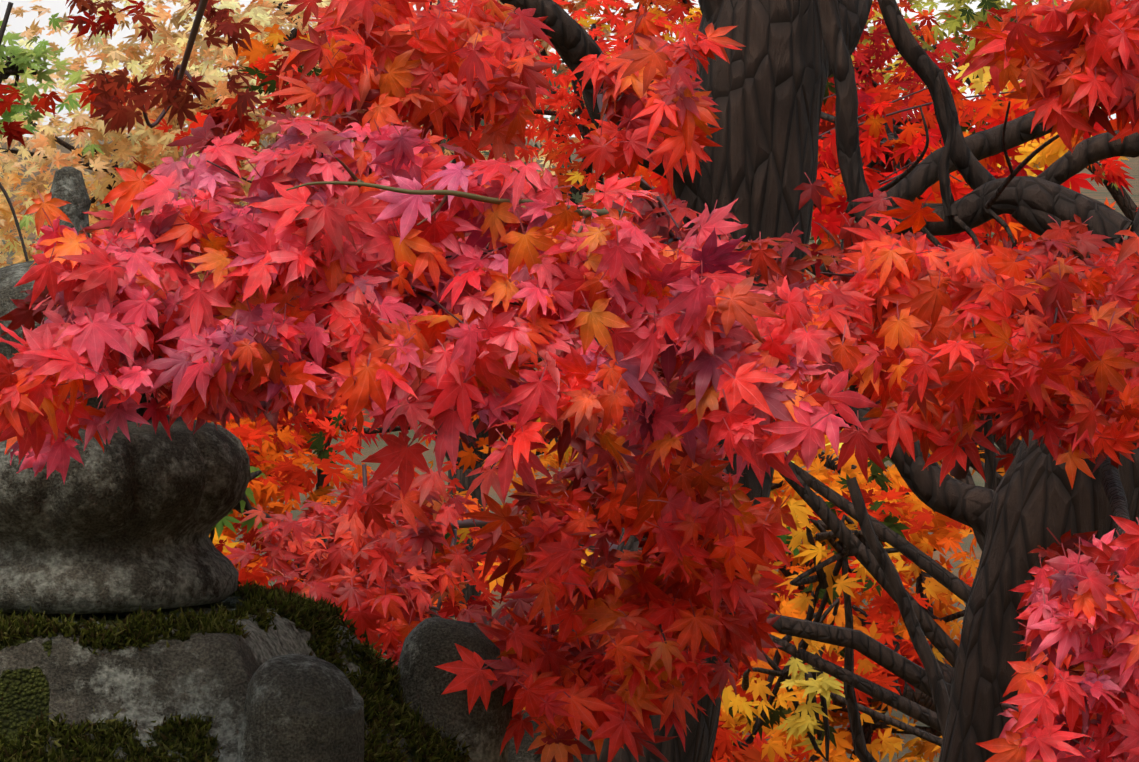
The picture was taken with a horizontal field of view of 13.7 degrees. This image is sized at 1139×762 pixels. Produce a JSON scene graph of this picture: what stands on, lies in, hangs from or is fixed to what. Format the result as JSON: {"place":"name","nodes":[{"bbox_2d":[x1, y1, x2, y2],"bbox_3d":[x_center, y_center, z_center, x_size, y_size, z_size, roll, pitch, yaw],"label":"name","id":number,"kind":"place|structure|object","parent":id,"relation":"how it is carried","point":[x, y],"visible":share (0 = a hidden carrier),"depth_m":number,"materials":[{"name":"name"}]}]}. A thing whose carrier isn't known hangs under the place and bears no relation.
{"place":"outdoors","nodes":[
{"label":"outdoors","id":0,"kind":"place"},
{"bbox_2d":[0,0,1115,136],"bbox_3d":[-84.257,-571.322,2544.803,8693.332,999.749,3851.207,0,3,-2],"label":"sky","id":1,"kind":"structure","parent":0,"point":[18,24],"depth_m":2554.86,"materials":[{"name":"white"}]},
{"bbox_2d":[0,0,1138,761],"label":"background foliage","id":2,"kind":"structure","parent":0,"point":[784,728],"depth_m":16.61,"materials":[{"name":"orange plant"}]},
{"bbox_2d":[0,137,1138,761],"bbox_3d":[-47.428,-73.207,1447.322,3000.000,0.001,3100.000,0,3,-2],"label":"ground","id":3,"kind":"structure","parent":0,"point":[1100,193],"depth_m":39.07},
{"bbox_2d":[0,166,512,761],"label":"stone lantern","id":4,"kind":"object","parent":3,"relation":"on","point":[120,526],"visible":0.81,"depth_m":4.29,"materials":[{"name":"grey stone"}]},
{"bbox_2d":[0,578,471,761],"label":"moss","id":5,"kind":"object","parent":4,"relation":"attached to","point":[295,607],"visible":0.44,"depth_m":4.28,"materials":[{"name":"green plant"}]},
{"bbox_2d":[508,710,585,761],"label":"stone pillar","id":6,"kind":"structure","parent":3,"relation":"on","point":[523,754],"depth_m":4.85,"materials":[{"name":"grey stone"}]},
{"bbox_2d":[0,0,1138,761],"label":"maple","id":7,"kind":"object","parent":3,"relation":"on","point":[765,86],"depth_m":5.30,"materials":[{"name":"red plant"}]},
{"bbox_2d":[65,0,264,135],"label":"maple leaves","id":8,"kind":"object","parent":7,"relation":"attached to","point":[108,88],"visible":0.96,"depth_m":8.56,"materials":[{"name":"red plant"}]},
{"bbox_2d":[224,465,476,665],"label":"maple leaves","id":9,"kind":"object","parent":7,"relation":"attached to","point":[392,609],"visible":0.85,"depth_m":5.56,"materials":[{"name":"red plant"}]},
{"bbox_2d":[262,0,559,170],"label":"maple leaves","id":10,"kind":"object","parent":7,"relation":"attached to","point":[447,70],"visible":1,"depth_m":4.58,"materials":[{"name":"red plant"}]},
{"bbox_2d":[0,92,881,504],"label":"maple leaves","id":11,"kind":"object","parent":7,"relation":"attached to","point":[694,334],"visible":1,"depth_m":3.95,"materials":[{"name":"red plant"}]},
{"bbox_2d":[435,586,705,761],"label":"maple leaves","id":12,"kind":"object","parent":7,"relation":"attached to","point":[560,693],"visible":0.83,"depth_m":4.43,"materials":[{"name":"red plant"}]},
{"bbox_2d":[460,420,796,632],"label":"maple leaves","id":13,"kind":"object","parent":7,"relation":"attached to","point":[689,520],"visible":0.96,"depth_m":4.34,"materials":[{"name":"red plant"}]},
{"bbox_2d":[501,542,781,735],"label":"maple leaves","id":14,"kind":"object","parent":7,"relation":"attached to","point":[689,622],"visible":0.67,"depth_m":4.44,"materials":[{"name":"red plant"}]},
{"bbox_2d":[570,1,745,191],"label":"maple leaves","id":15,"kind":"object","parent":7,"relation":"attached to","point":[666,103],"visible":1,"depth_m":4.77,"materials":[{"name":"red plant"}]},
{"bbox_2d":[578,56,1134,307],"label":"maple leaves","id":16,"kind":"object","parent":7,"relation":"attached to","point":[873,135],"visible":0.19,"depth_m":6.91,"materials":[{"name":"red plant"}]},
{"bbox_2d":[757,173,1138,487],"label":"maple leaves","id":17,"kind":"object","parent":7,"relation":"attached to","point":[927,370],"visible":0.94,"depth_m":4.41,"materials":[{"name":"red plant"}]},
{"bbox_2d":[958,0,1138,152],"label":"maple leaves","id":18,"kind":"object","parent":7,"relation":"attached to","point":[1077,68],"visible":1,"depth_m":4.23,"materials":[{"name":"red plant"}]},
{"bbox_2d":[976,515,1138,761],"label":"maple leaves","id":19,"kind":"object","parent":7,"relation":"attached to","point":[1086,632],"visible":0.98,"depth_m":4.00,"materials":[{"name":"red plant"}]}
]}

